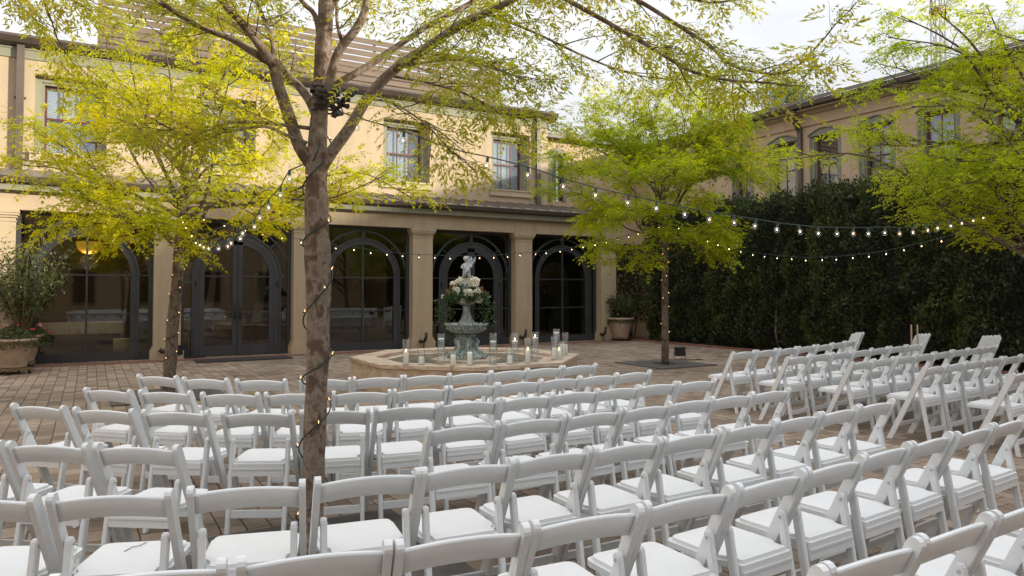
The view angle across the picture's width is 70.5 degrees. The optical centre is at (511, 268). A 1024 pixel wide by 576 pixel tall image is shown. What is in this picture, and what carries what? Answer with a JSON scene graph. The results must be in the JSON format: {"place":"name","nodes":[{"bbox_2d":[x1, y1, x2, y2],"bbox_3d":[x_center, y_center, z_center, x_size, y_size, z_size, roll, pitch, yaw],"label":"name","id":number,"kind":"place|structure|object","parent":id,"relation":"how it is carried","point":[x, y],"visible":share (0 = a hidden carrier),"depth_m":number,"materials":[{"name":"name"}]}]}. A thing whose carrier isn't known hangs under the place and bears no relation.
{"place":"outdoors","nodes":[
{"label":"outdoors","id":0,"kind":"place"},
{"bbox_2d":[39,321,123,352],"bbox_3d":[-10.852,1.720,18.163,1.930,0.757,0.830,1,-2,-30],"label":"dining table","id":1,"kind":"object","parent":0,"point":[67,328],"visible":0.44,"depth_m":17.92,"materials":[{"name":"brown wood"}]},
{"bbox_2d":[0,334,1023,575],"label":"ground","id":2,"kind":"structure","parent":0,"point":[56,387],"depth_m":10.00,"materials":[{"name":"brick"}]},
{"bbox_2d":[0,337,37,375],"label":"planter","id":3,"kind":"object","parent":2,"relation":"on","point":[16,358],"visible":0.82,"depth_m":13.49,"materials":[{"name":"ceramic"}]},
{"bbox_2d":[0,440,52,546],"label":"folding chair","id":4,"kind":"object","parent":2,"relation":"on","point":[10,489],"visible":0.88,"depth_m":3.86,"materials":[{"name":"white plastic"}]},
{"bbox_2d":[0,494,82,575],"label":"folding chair","id":5,"kind":"object","parent":2,"relation":"on","point":[38,556],"visible":0.98,"depth_m":2.83,"materials":[{"name":"white plastic"}]},
{"bbox_2d":[9,403,107,492],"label":"folding chair","id":6,"kind":"object","parent":2,"relation":"on","point":[62,413],"visible":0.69,"depth_m":4.98,"materials":[{"name":"white plastic"}]},
{"bbox_2d":[4,440,131,567],"bbox_3d":[-2.361,1.291,3.906,0.453,0.794,0.470,0,-2,7],"label":"folding chair","id":7,"kind":"object","parent":2,"relation":"on","point":[18,456],"visible":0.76,"depth_m":3.75,"materials":[{"name":"white plastic"}]},
{"bbox_2d":[45,488,190,575],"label":"folding chair","id":8,"kind":"object","parent":2,"relation":"on","point":[170,549],"visible":0.97,"depth_m":2.86,"materials":[{"name":"white plastic"}]},
{"bbox_2d":[72,406,168,527],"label":"folding chair","id":9,"kind":"object","parent":2,"relation":"on","point":[82,419],"visible":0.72,"depth_m":4.83,"materials":[{"name":"white plastic"}]},
{"bbox_2d":[82,387,164,486],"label":"folding chair","id":10,"kind":"object","parent":2,"relation":"on","point":[111,433],"visible":0.41,"depth_m":5.78,"materials":[{"name":"white plastic"}]},
{"bbox_2d":[49,557,227,575],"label":"folding chair","id":11,"kind":"object","parent":2,"relation":"on","point":[221,569],"visible":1,"depth_m":2.08,"materials":[{"name":"white plastic"}]},
{"bbox_2d":[92,443,208,554],"bbox_3d":[-1.885,1.290,3.860,0.453,0.794,0.470,0,-2,6],"label":"folding chair","id":12,"kind":"object","parent":2,"relation":"on","point":[106,458],"visible":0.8,"depth_m":3.69,"materials":[{"name":"white plastic"}]},
{"bbox_2d":[110,388,224,406],"bbox_3d":[-5.152,1.885,10.838,1.520,0.018,1.520,1,-2,-30],"label":"tree grate","id":13,"kind":"object","parent":2,"relation":"on","point":[198,391],"visible":0.16,"depth_m":11.02,"materials":[{"name":"metal"}]},
{"bbox_2d":[0,0,450,392],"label":"pistache tree","id":14,"kind":"object","parent":13,"relation":"on","point":[103,224],"visible":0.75,"depth_m":10.44,"materials":[{"name":"green plant"}]},
{"bbox_2d":[136,374,201,449],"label":"folding chair","id":15,"kind":"object","parent":2,"relation":"on","point":[173,382],"visible":0.33,"depth_m":6.72,"materials":[{"name":"white plastic"}]},
{"bbox_2d":[138,389,216,489],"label":"folding chair","id":16,"kind":"object","parent":2,"relation":"on","point":[175,434],"visible":0.42,"depth_m":5.68,"materials":[{"name":"white plastic"}]},
{"bbox_2d":[140,409,234,533],"bbox_3d":[-2.180,1.322,4.917,0.453,0.794,0.470,0,-2,5],"label":"folding chair","id":17,"kind":"object","parent":2,"relation":"on","point":[199,460],"visible":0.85,"depth_m":4.75,"materials":[{"name":"white plastic"}]},
{"bbox_2d":[181,377,248,462],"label":"folding chair","id":18,"kind":"object","parent":2,"relation":"on","point":[191,384],"visible":0.23,"depth_m":6.51,"materials":[{"name":"white plastic"}]},
{"bbox_2d":[200,392,274,488],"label":"folding chair","id":19,"kind":"object","parent":2,"relation":"on","point":[247,437],"visible":0.41,"depth_m":5.57,"materials":[{"name":"white plastic"}]},
{"bbox_2d":[186,479,305,575],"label":"folding chair","id":20,"kind":"object","parent":2,"relation":"on","point":[257,548],"visible":0.93,"depth_m":2.98,"materials":[{"name":"white plastic"}]},
{"bbox_2d":[221,410,299,534],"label":"folding chair","id":21,"kind":"object","parent":2,"relation":"on","point":[266,462],"visible":0.9,"depth_m":4.71,"materials":[{"name":"white plastic"}]},
{"bbox_2d":[235,378,299,457],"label":"folding chair","id":22,"kind":"object","parent":2,"relation":"on","point":[242,386],"visible":0.22,"depth_m":6.43,"materials":[{"name":"white plastic"}]},
{"bbox_2d":[263,392,331,485],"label":"folding chair","id":23,"kind":"object","parent":2,"relation":"on","point":[277,438],"visible":0.26,"depth_m":5.58,"materials":[{"name":"white plastic"}]},
{"bbox_2d":[0,31,627,363],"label":"arcade building","id":24,"kind":"structure","parent":2,"relation":"on","point":[391,295],"depth_m":21.04,"materials":[{"name":"beige paint"}]},
{"bbox_2d":[28,75,109,166],"bbox_3d":[-10.818,-3.589,17.799,1.710,2.090,0.650,1,-2,-30],"label":"window","id":25,"kind":"structure","parent":24,"relation":"in","point":[42,96],"depth_m":17.79,"materials":[{"name":"clear glass"}]},
{"bbox_2d":[14,211,153,363],"bbox_3d":[-9.418,0.419,16.051,2.626,3.265,0.150,1,-2,-30],"label":"arched window","id":26,"kind":"structure","parent":24,"relation":"in","point":[133,353],"depth_m":16.18,"materials":[{"name":"grey paint"}]},
{"bbox_2d":[181,219,290,356],"bbox_3d":[-6.678,0.467,17.624,2.546,3.265,0.194,1,-2,-30],"label":"arched door","id":27,"kind":"structure","parent":24,"relation":"in","point":[274,346],"depth_m":17.62,"materials":[{"name":"grey paint"}]},
{"bbox_2d":[98,0,500,104],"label":"roof screen","id":28,"kind":"object","parent":24,"relation":"on","point":[370,76],"visible":0.19,"depth_m":23.11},
{"bbox_2d":[329,225,408,350],"bbox_3d":[-3.968,0.515,19.229,2.606,3.265,0.150,1,-2,-30],"label":"arched window","id":29,"kind":"structure","parent":24,"relation":"in","point":[395,343],"depth_m":19.52,"materials":[{"name":"grey paint"}]},
{"bbox_2d":[381,119,433,190],"bbox_3d":[-3.299,-3.457,22.183,1.700,2.090,0.650,1,-2,-30],"label":"window","id":30,"kind":"structure","parent":24,"relation":"in","point":[392,146],"depth_m":22.34,"materials":[{"name":"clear glass"}]},
{"bbox_2d":[433,230,510,346],"bbox_3d":[-1.184,0.563,20.827,2.646,3.265,0.194,1,-2,-30],"label":"arched door","id":31,"kind":"structure","parent":24,"relation":"in","point":[470,247],"depth_m":21.04,"materials":[{"name":"grey paint"}]},
{"bbox_2d":[489,133,532,197],"bbox_3d":[-0.146,-3.401,24.022,1.640,2.090,0.650,1,-2,-30],"label":"window","id":32,"kind":"structure","parent":24,"relation":"in","point":[507,171],"depth_m":24.21,"materials":[{"name":"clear glass"}]},
{"bbox_2d":[532,235,595,342],"bbox_3d":[1.547,0.612,22.445,2.556,3.265,0.150,1,-2,-30],"label":"arched window","id":33,"kind":"structure","parent":24,"relation":"in","point":[586,279],"depth_m":22.55,"materials":[{"name":"grey paint"}]},
{"bbox_2d":[236,539,392,575],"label":"folding chair","id":34,"kind":"object","parent":2,"relation":"on","point":[365,563],"visible":1,"depth_m":2.19,"materials":[{"name":"white plastic"}]},
{"bbox_2d":[185,509,476,575],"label":"tree grate","id":35,"kind":"object","parent":2,"relation":"on","point":[395,518],"visible":0.02,"depth_m":4.67,"materials":[{"name":"metal"}]},
{"bbox_2d":[27,340,634,367],"bbox_3d":[-5.173,2.102,17.743,21.000,0.001,0.520,1,-2,-30],"label":"brick border","id":36,"kind":"object","parent":2,"relation":"on","point":[78,364],"visible":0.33,"depth_m":17.24,"materials":[{"name":"brick"}]},
{"bbox_2d":[20,333,43,366],"bbox_3d":[-10.108,1.687,14.942,0.782,0.665,0.782,1,-2,-33],"label":"planter","id":37,"kind":"object","parent":36,"relation":"on","point":[32,356],"visible":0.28,"depth_m":14.90,"materials":[{"name":"ceramic"}]},
{"bbox_2d":[0,235,78,345],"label":"potted plant","id":38,"kind":"object","parent":37,"relation":"in","point":[19,300],"visible":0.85,"depth_m":14.80,"materials":[{"name":"green plant"}]},
{"bbox_2d":[299,407,369,520],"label":"folding chair","id":39,"kind":"object","parent":2,"relation":"on","point":[343,459],"visible":0.45,"depth_m":4.81,"materials":[{"name":"white plastic"}]},
{"bbox_2d":[332,389,390,480],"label":"folding chair","id":40,"kind":"object","parent":2,"relation":"on","point":[345,434],"visible":0.52,"depth_m":5.67,"materials":[{"name":"white plastic"}]},
{"bbox_2d":[308,467,421,575],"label":"folding chair","id":41,"kind":"object","parent":2,"relation":"on","point":[325,537],"visible":0.82,"depth_m":3.16,"materials":[{"name":"white plastic"}]},
{"bbox_2d":[352,375,402,452],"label":"folding chair","id":42,"kind":"object","parent":2,"relation":"on","point":[377,382],"visible":0.26,"depth_m":6.62,"materials":[{"name":"white plastic"}]},
{"bbox_2d":[367,402,439,518],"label":"folding chair","id":43,"kind":"object","parent":2,"relation":"on","point":[390,455],"visible":0.66,"depth_m":4.95,"materials":[{"name":"white plastic"}]},
{"bbox_2d":[382,386,448,474],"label":"folding chair","id":44,"kind":"object","parent":2,"relation":"on","point":[411,430],"visible":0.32,"depth_m":5.82,"materials":[{"name":"white plastic"}]},
{"bbox_2d":[0,0,872,555],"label":"pistache tree","id":45,"kind":"object","parent":2,"relation":"on","point":[316,216],"visible":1,"depth_m":3.84,"materials":[{"name":"green plant"}]},
{"bbox_2d":[411,420,500,522],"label":"folding chair","id":46,"kind":"object","parent":2,"relation":"on","point":[464,433],"visible":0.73,"depth_m":4.25,"materials":[{"name":"white plastic"}]},
{"bbox_2d":[391,522,530,575],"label":"folding chair","id":47,"kind":"object","parent":2,"relation":"on","point":[514,546],"visible":1,"depth_m":2.33,"materials":[{"name":"white plastic"}]},
{"bbox_2d":[410,457,515,575],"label":"folding chair","id":48,"kind":"object","parent":2,"relation":"on","point":[428,527],"visible":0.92,"depth_m":3.35,"materials":[{"name":"white plastic"}]},
{"bbox_2d":[427,398,499,510],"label":"folding chair","id":49,"kind":"object","parent":2,"relation":"on","point":[462,450],"visible":0.65,"depth_m":5.16,"materials":[{"name":"white plastic"}]},
{"bbox_2d":[349,256,578,398],"bbox_3d":[-0.781,0.861,12.432,3.640,2.170,3.640,1,-2,-30],"label":"fountain","id":50,"kind":"object","parent":2,"relation":"on","point":[466,328],"visible":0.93,"depth_m":12.03,"materials":[{"name":"stone"}]},
{"bbox_2d":[433,276,497,344],"bbox_3d":[-0.769,0.721,12.439,1.080,1.194,0.800,1,-2,-30],"label":"flower arrangement","id":51,"kind":"object","parent":50,"relation":"on","point":[456,292],"visible":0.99,"depth_m":12.33,"materials":[{"name":"green plant"}]},
{"bbox_2d":[434,382,498,465],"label":"folding chair","id":52,"kind":"object","parent":2,"relation":"on","point":[462,392],"visible":0.34,"depth_m":6.06,"materials":[{"name":"white plastic"}]},
{"bbox_2d":[478,379,542,459],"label":"folding chair","id":53,"kind":"object","parent":2,"relation":"on","point":[514,416],"visible":0.3,"depth_m":6.32,"materials":[{"name":"white plastic"}]},
{"bbox_2d":[484,393,553,498],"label":"folding chair","id":54,"kind":"object","parent":2,"relation":"on","point":[534,444],"visible":0.48,"depth_m":5.41,"materials":[{"name":"white plastic"}]},
{"bbox_2d":[478,414,566,532],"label":"folding chair","id":55,"kind":"object","parent":2,"relation":"on","point":[547,479],"visible":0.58,"depth_m":4.48,"materials":[{"name":"white plastic"}]},
{"bbox_2d":[479,446,592,575],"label":"folding chair","id":56,"kind":"object","parent":2,"relation":"on","point":[544,511],"visible":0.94,"depth_m":3.60,"materials":[{"name":"white plastic"}]},
{"bbox_2d":[519,375,581,451],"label":"folding chair","id":57,"kind":"object","parent":2,"relation":"on","point":[574,384],"visible":0.38,"depth_m":6.56,"materials":[{"name":"white plastic"}]},
{"bbox_2d":[534,388,600,491],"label":"folding chair","id":58,"kind":"object","parent":2,"relation":"on","point":[582,436],"visible":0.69,"depth_m":5.68,"materials":[{"name":"white plastic"}]},
{"bbox_2d":[498,503,644,575],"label":"folding chair","id":59,"kind":"object","parent":2,"relation":"on","point":[626,526],"visible":1,"depth_m":2.58,"materials":[{"name":"white plastic"}]},
{"bbox_2d":[535,407,623,517],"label":"folding chair","id":60,"kind":"object","parent":2,"relation":"on","point":[612,420],"visible":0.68,"depth_m":4.73,"materials":[{"name":"white plastic"}]},
{"bbox_2d":[539,132,636,334],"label":"wing","id":61,"kind":"structure","parent":2,"relation":"on","point":[548,271],"depth_m":26.08,"materials":[{"name":"paint"}]},
{"bbox_2d":[557,373,618,445],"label":"folding chair","id":62,"kind":"object","parent":2,"relation":"on","point":[582,408],"visible":0.38,"depth_m":6.80,"materials":[{"name":"white plastic"}]},
{"bbox_2d":[553,437,663,575],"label":"folding chair","id":63,"kind":"object","parent":2,"relation":"on","point":[601,499],"visible":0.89,"depth_m":3.81,"materials":[{"name":"white plastic"}]},
{"bbox_2d":[577,385,641,483],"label":"folding chair","id":64,"kind":"object","parent":2,"relation":"on","point":[628,429],"visible":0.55,"depth_m":5.91,"materials":[{"name":"white plastic"}]},
{"bbox_2d":[593,402,672,505],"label":"folding chair","id":65,"kind":"object","parent":2,"relation":"on","point":[662,413],"visible":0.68,"depth_m":4.93,"materials":[{"name":"white plastic"}]},
{"bbox_2d":[616,241,650,337],"bbox_3d":[3.887,0.697,24.125,1.751,3.208,1.177,1,-2,-30],"label":"climbing shrub","id":66,"kind":"object","parent":2,"relation":"on","point":[628,276],"visible":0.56,"depth_m":23.92,"materials":[{"name":"green plant"}]},
{"bbox_2d":[627,381,677,473],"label":"folding chair","id":67,"kind":"object","parent":2,"relation":"on","point":[646,426],"visible":0.43,"depth_m":6.12,"materials":[{"name":"white plastic"}]},
{"bbox_2d":[514,69,799,363],"bbox_3d":[3.340,-1.142,15.273,5.433,6.447,4.642,1,-2,-30],"label":"pistache tree","id":68,"kind":"object","parent":2,"relation":"on","point":[693,167],"visible":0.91,"depth_m":14.73,"materials":[{"name":"green plant"}]},
{"bbox_2d":[587,485,735,575],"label":"folding chair","id":69,"kind":"object","parent":2,"relation":"on","point":[652,559],"visible":0.98,"depth_m":2.89,"materials":[{"name":"white plastic"}]},
{"bbox_2d":[616,428,722,573],"bbox_3d":[0.882,1.298,4.136,0.453,0.794,0.470,1,-2,-33],"label":"folding chair","id":70,"kind":"object","parent":2,"relation":"on","point":[664,488],"visible":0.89,"depth_m":4.06,"materials":[{"name":"white plastic"}]},
{"bbox_2d":[633,396,715,493],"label":"folding chair","id":71,"kind":"object","parent":2,"relation":"on","point":[705,407],"visible":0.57,"depth_m":5.26,"materials":[{"name":"white plastic"}]},
{"bbox_2d":[670,378,716,468],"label":"folding chair","id":72,"kind":"object","parent":2,"relation":"on","point":[686,421],"visible":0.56,"depth_m":6.32,"materials":[{"name":"white plastic"}]},
{"bbox_2d":[675,392,754,493],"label":"folding chair","id":73,"kind":"object","parent":2,"relation":"on","point":[745,403],"visible":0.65,"depth_m":5.52,"materials":[{"name":"white plastic"}]},
{"bbox_2d":[677,419,778,536],"bbox_3d":[1.299,1.307,4.421,0.453,0.794,0.470,1,-2,-32],"label":"folding chair","id":74,"kind":"object","parent":2,"relation":"on","point":[721,474],"visible":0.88,"depth_m":4.35,"materials":[{"name":"white plastic"}]},
{"bbox_2d":[708,350,756,413],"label":"folding chair","id":75,"kind":"object","parent":2,"relation":"on","point":[740,380],"visible":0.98,"depth_m":9.41,"materials":[{"name":"white plastic"}]},
{"bbox_2d":[668,468,807,575],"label":"folding chair","id":76,"kind":"object","parent":2,"relation":"on","point":[740,552],"visible":0.96,"depth_m":3.11,"materials":[{"name":"white plastic"}]},
{"bbox_2d":[714,387,791,478],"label":"folding chair","id":77,"kind":"object","parent":2,"relation":"on","point":[781,397],"visible":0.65,"depth_m":5.75,"materials":[{"name":"white plastic"}]},
{"bbox_2d":[726,411,822,515],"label":"folding chair","id":78,"kind":"object","parent":2,"relation":"on","point":[776,467],"visible":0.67,"depth_m":4.63,"materials":[{"name":"white plastic"}]},
{"bbox_2d":[758,354,810,419],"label":"folding chair","id":79,"kind":"object","parent":2,"relation":"on","point":[794,386],"visible":0.91,"depth_m":8.74,"materials":[{"name":"white plastic"}]},
{"bbox_2d":[735,454,866,575],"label":"folding chair","id":80,"kind":"object","parent":2,"relation":"on","point":[814,538],"visible":0.9,"depth_m":3.39,"materials":[{"name":"white plastic"}]},
{"bbox_2d":[782,352,832,414],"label":"folding chair","id":81,"kind":"object","parent":2,"relation":"on","point":[815,383],"visible":0.81,"depth_m":9.06,"materials":[{"name":"white plastic"}]},
{"bbox_2d":[773,405,860,496],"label":"folding chair","id":82,"kind":"object","parent":2,"relation":"on","point":[821,458],"visible":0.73,"depth_m":4.89,"materials":[{"name":"white plastic"}]},
{"bbox_2d":[637,41,1023,294],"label":"side building","id":83,"kind":"structure","parent":2,"relation":"on","point":[826,110],"depth_m":20.12,"materials":[{"name":"beige paint"}]},
{"bbox_2d":[768,135,797,206],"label":"window","id":84,"kind":"structure","parent":83,"relation":"in","point":[793,179],"depth_m":22.01,"materials":[{"name":"clear glass"}]},
{"bbox_2d":[807,125,841,195],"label":"window","id":85,"kind":"structure","parent":83,"relation":"in","point":[820,146],"depth_m":20.91,"materials":[{"name":"clear glass"}]},
{"bbox_2d":[856,114,895,185],"bbox_3d":[9.851,-2.845,19.328,0.500,2.495,1.106,1,-2,-30],"label":"window","id":86,"kind":"structure","parent":83,"relation":"in","point":[882,153],"depth_m":19.55,"materials":[{"name":"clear glass"}]},
{"bbox_2d":[915,100,960,166],"bbox_3d":[10.667,-2.888,17.929,0.500,2.495,1.106,1,-2,-30],"label":"window","id":87,"kind":"structure","parent":83,"relation":"in","point":[938,117],"depth_m":18.15,"materials":[{"name":"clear glass"}]},
{"bbox_2d":[644,338,1023,372],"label":"mulch bed","id":88,"kind":"object","parent":2,"relation":"on","point":[922,362],"visible":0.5,"depth_m":19.62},
{"bbox_2d":[636,157,1023,371],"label":"hedge","id":89,"kind":"object","parent":88,"relation":"on","point":[956,297],"visible":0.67,"depth_m":17.28,"materials":[{"name":"green"}]},
{"bbox_2d":[818,359,874,433],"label":"folding chair","id":90,"kind":"object","parent":2,"relation":"on","point":[859,391],"visible":0.96,"depth_m":8.13,"materials":[{"name":"white plastic"}]},
{"bbox_2d":[799,441,913,566],"bbox_3d":[1.752,1.287,3.758,0.453,0.794,0.470,1,-2,-35],"label":"folding chair","id":91,"kind":"object","parent":2,"relation":"on","point":[876,515],"visible":0.73,"depth_m":3.70,"materials":[{"name":"white plastic"}]},
{"bbox_2d":[817,398,895,489],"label":"folding chair","id":92,"kind":"object","parent":2,"relation":"on","point":[870,446],"visible":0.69,"depth_m":5.20,"materials":[{"name":"white plastic"}]},
{"bbox_2d":[845,356,895,423],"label":"folding chair","id":93,"kind":"object","parent":2,"relation":"on","point":[878,388],"visible":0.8,"depth_m":8.50,"materials":[{"name":"white plastic"}]},
{"bbox_2d":[818,536,925,575],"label":"folding chair","id":94,"kind":"object","parent":2,"relation":"on","point":[905,560],"visible":0.96,"depth_m":2.20,"materials":[{"name":"white plastic"}]},
{"bbox_2d":[759,0,1023,257],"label":"pistache tree","id":95,"kind":"object","parent":2,"relation":"on","point":[996,165],"visible":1,"depth_m":8.55,"materials":[{"name":"green plant"}]},
{"bbox_2d":[338,110,1021,236],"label":"string lights","id":96,"kind":"object","parent":95,"relation":"hanging from","point":[628,195],"visible":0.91,"depth_m":5.59,"materials":[{"name":"white"}]},
{"bbox_2d":[867,354,916,420],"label":"folding chair","id":97,"kind":"object","parent":2,"relation":"on","point":[901,384],"visible":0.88,"depth_m":8.79,"materials":[{"name":"white plastic"}]},
{"bbox_2d":[855,431,954,560],"bbox_3d":[2.129,1.295,4.024,0.453,0.794,0.470,1,-2,-36],"label":"folding chair","id":98,"kind":"object","parent":2,"relation":"on","point":[919,501],"visible":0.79,"depth_m":3.97,"materials":[{"name":"white plastic"}]},
{"bbox_2d":[886,363,947,440],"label":"folding chair","id":99,"kind":"object","parent":2,"relation":"on","point":[928,399],"visible":0.91,"depth_m":7.64,"materials":[{"name":"white plastic"}]},
{"bbox_2d":[909,361,968,432],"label":"folding chair","id":100,"kind":"object","parent":2,"relation":"on","point":[950,394],"visible":0.75,"depth_m":7.97,"materials":[{"name":"white plastic"}]},
{"bbox_2d":[895,423,995,549],"bbox_3d":[2.518,1.302,4.276,0.453,0.794,0.470,1,-2,-36],"label":"folding chair","id":101,"kind":"object","parent":2,"relation":"on","point":[960,489],"visible":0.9,"depth_m":4.20,"materials":[{"name":"white plastic"}]},
{"bbox_2d":[911,511,997,575],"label":"folding chair","id":102,"kind":"object","parent":2,"relation":"on","point":[968,542],"visible":0.92,"depth_m":2.49,"materials":[{"name":"white plastic"}]},
{"bbox_2d":[929,358,986,431],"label":"folding chair","id":103,"kind":"object","parent":2,"relation":"on","point":[970,390],"visible":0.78,"depth_m":8.23,"materials":[{"name":"white plastic"}]},
{"bbox_2d":[915,507,1023,575],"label":"folding chair","id":104,"kind":"object","parent":2,"relation":"on","point":[1013,561],"visible":0.66,"depth_m":2.84,"materials":[{"name":"white plastic"}]},
{"bbox_2d":[923,415,1023,535],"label":"folding chair","id":105,"kind":"object","parent":2,"relation":"on","point":[996,477],"visible":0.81,"depth_m":4.49,"materials":[{"name":"white plastic"}]},
{"bbox_2d":[966,373,1023,456],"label":"folding chair","id":106,"kind":"object","parent":2,"relation":"on","point":[1013,408],"visible":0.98,"depth_m":6.98,"materials":[{"name":"white plastic"}]},
{"bbox_2d":[0,0,1023,200],"label":"sky","id":107,"kind":"structure","parent":0,"point":[783,24],"materials":[{"name":"white"}]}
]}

